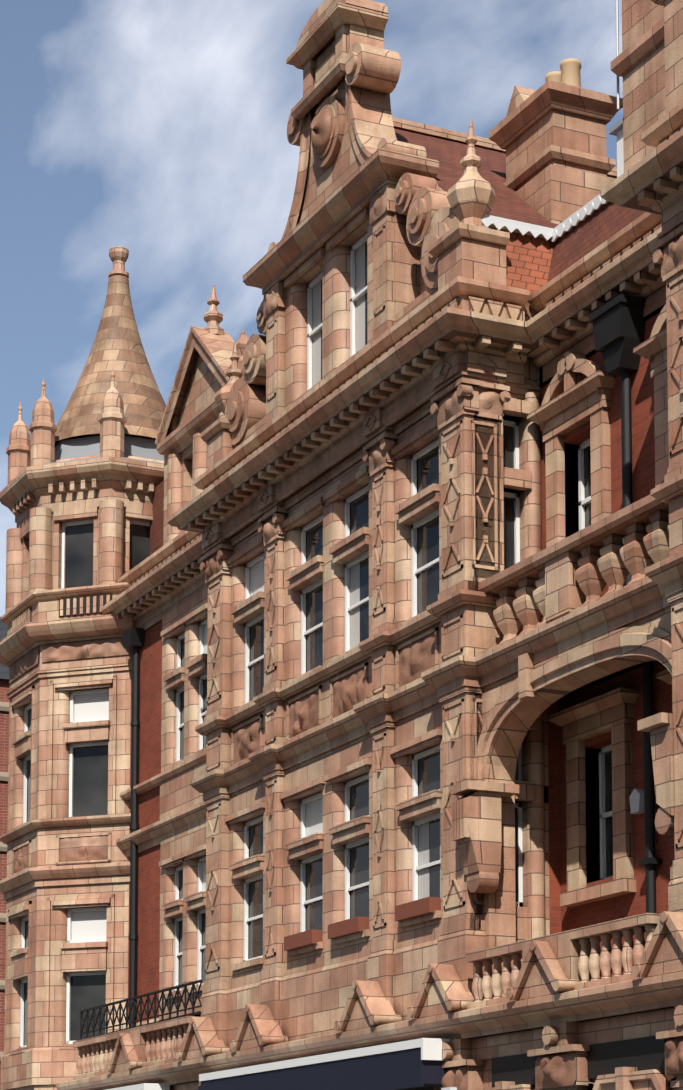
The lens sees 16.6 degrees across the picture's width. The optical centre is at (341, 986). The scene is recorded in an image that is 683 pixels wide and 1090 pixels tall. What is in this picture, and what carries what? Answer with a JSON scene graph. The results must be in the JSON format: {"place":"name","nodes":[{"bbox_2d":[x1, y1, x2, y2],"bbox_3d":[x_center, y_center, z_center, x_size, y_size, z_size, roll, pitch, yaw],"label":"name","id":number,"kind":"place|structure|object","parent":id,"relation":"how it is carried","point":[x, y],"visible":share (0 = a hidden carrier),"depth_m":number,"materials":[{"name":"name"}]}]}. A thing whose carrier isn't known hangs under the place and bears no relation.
{"place":"outdoors","nodes":[
{"label":"outdoors","id":0,"kind":"place"},
{"bbox_2d":[0,0,622,616],"label":"sky","id":1,"kind":"structure","parent":0,"point":[156,130],"materials":[{"name":"blue"}]},
{"label":"ground","id":2,"kind":"structure","parent":0,"visible":0},
{"bbox_2d":[0,680,9,1085],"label":"neighbouring brick building","id":3,"kind":"structure","parent":2,"relation":"on","point":[4,729],"depth_m":59.19,"materials":[{"name":"red brick"}]},
{"bbox_2d":[0,702,8,1060],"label":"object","id":4,"kind":"object","parent":3,"relation":"attached to","point":[4,706],"depth_m":59.05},
{"bbox_2d":[0,617,8,680],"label":"neighbour slate roof","id":5,"kind":"structure","parent":3,"relation":"on","point":[4,672],"depth_m":59.74,"materials":[{"name":"grey stone"}]},
{"bbox_2d":[0,0,682,1089],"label":"stone facade","id":6,"kind":"object","parent":2,"relation":"on","point":[492,684],"visible":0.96,"depth_m":35.20,"materials":[{"name":"beige stone"}]},
{"bbox_2d":[55,275,165,445],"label":"turret cone tiles","id":7,"kind":"object","parent":6,"relation":"attached to","point":[117,346],"visible":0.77,"depth_m":50.30,"materials":[{"name":"beige tile"}]},
{"bbox_2d":[20,128,623,1089],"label":"window frames","id":8,"kind":"structure","parent":6,"relation":"attached to","point":[430,1048],"depth_m":37.18,"materials":[{"name":"white wood"}]},
{"bbox_2d":[72,559,322,940],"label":"window blinds","id":9,"kind":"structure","parent":8,"relation":"in","point":[89,925],"depth_m":47.44,"materials":[{"name":"white fabric"}]},
{"bbox_2d":[23,241,612,1045],"bbox_3d":[-0.788,-5.497,40.465,2.850,11.860,25.060,3,-7,-25],"label":"window glass","id":10,"kind":"object","parent":8,"relation":"in","point":[91,789],"visible":0.1,"depth_m":37.89,"materials":[{"name":"black glass"}]},
{"bbox_2d":[312,243,440,898],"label":"window curtains","id":11,"kind":"object","parent":8,"relation":"in","point":[423,858],"depth_m":36.91,"materials":[{"name":"white fabric"}]},
{"bbox_2d":[198,1047,446,1089],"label":"awnings","id":12,"kind":"object","parent":6,"relation":"attached to","point":[403,1069],"visible":0.8,"depth_m":33.95,"materials":[{"name":"black"}]},
{"bbox_2d":[44,118,623,464],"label":"lead roof","id":13,"kind":"object","parent":6,"relation":"on","point":[90,446],"visible":0.12,"depth_m":49.51,"materials":[{"name":"grey metal"}]},
{"bbox_2d":[5,42,682,1074],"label":"stone trim","id":14,"kind":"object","parent":6,"relation":"attached to","point":[379,70],"visible":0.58,"depth_m":37.94,"materials":[{"name":"beige stone"}]},
{"bbox_2d":[25,594,664,1089],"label":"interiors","id":15,"kind":"object","parent":6,"relation":"in","point":[639,1054],"visible":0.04,"depth_m":28.94,"materials":[{"name":"black"}]},
{"bbox_2d":[9,109,682,1089],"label":"ornament","id":16,"kind":"object","parent":6,"relation":"attached to","point":[415,661],"visible":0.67,"depth_m":35.88,"materials":[{"name":"beige stone"}]},
{"bbox_2d":[284,897,440,950],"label":"window boxes","id":17,"kind":"object","parent":6,"relation":"attached to","point":[409,910],"depth_m":35.27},
{"bbox_2d":[80,294,661,1039],"bbox_3d":[-2.390,-6.602,45.124,3.987,16.992,31.556,2,-6,-20],"label":"ironwork","id":18,"kind":"object","parent":6,"relation":"on","point":[618,322],"visible":0.81,"depth_m":31.22,"materials":[{"name":"black metal"}]},
{"bbox_2d":[128,371,655,1027],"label":"drainpipes","id":19,"kind":"object","parent":6,"relation":"on","point":[648,667],"visible":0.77,"depth_m":30.99,"materials":[{"name":"black metal"}]},
{"bbox_2d":[150,128,644,554],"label":"roof tiles","id":20,"kind":"object","parent":6,"relation":"on","point":[593,231],"visible":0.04,"depth_m":35.70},
{"bbox_2d":[200,186,669,891],"bbox_3d":[1.193,-6.535,34.418,0.795,11.000,15.570,3,-7,-25],"label":"carved ornament","id":21,"kind":"object","parent":6,"relation":"attached to","point":[662,826],"visible":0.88,"depth_m":32.77,"materials":[{"name":"beige stone"}]},
{"bbox_2d":[489,227,553,293],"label":"brick wall","id":22,"kind":"structure","parent":6,"relation":"attached to","point":[528,259],"depth_m":33.70,"materials":[{"name":"orange brick"}]},
{"bbox_2d":[441,109,644,1089],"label":"lead flashing","id":23,"kind":"object","parent":6,"relation":"attached to","point":[636,797],"visible":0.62,"depth_m":33.55,"materials":[{"name":"white metal"}]},
{"bbox_2d":[553,0,619,241],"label":"lead flashing","id":24,"kind":"object","parent":23,"relation":"attached to","point":[617,53],"visible":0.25,"depth_m":33.14,"materials":[{"name":"white metal"}]},
{"bbox_2d":[545,58,580,87],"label":"chimney pots","id":25,"kind":"object","parent":6,"relation":"on","point":[569,72],"visible":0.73,"depth_m":36.05,"materials":[{"name":"beige ceramic"}]},
{"bbox_2d":[128,312,674,1024],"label":"brick wall","id":26,"kind":"structure","parent":2,"relation":"on","point":[150,714],"depth_m":32.57,"materials":[{"name":"red brick"}]}
]}

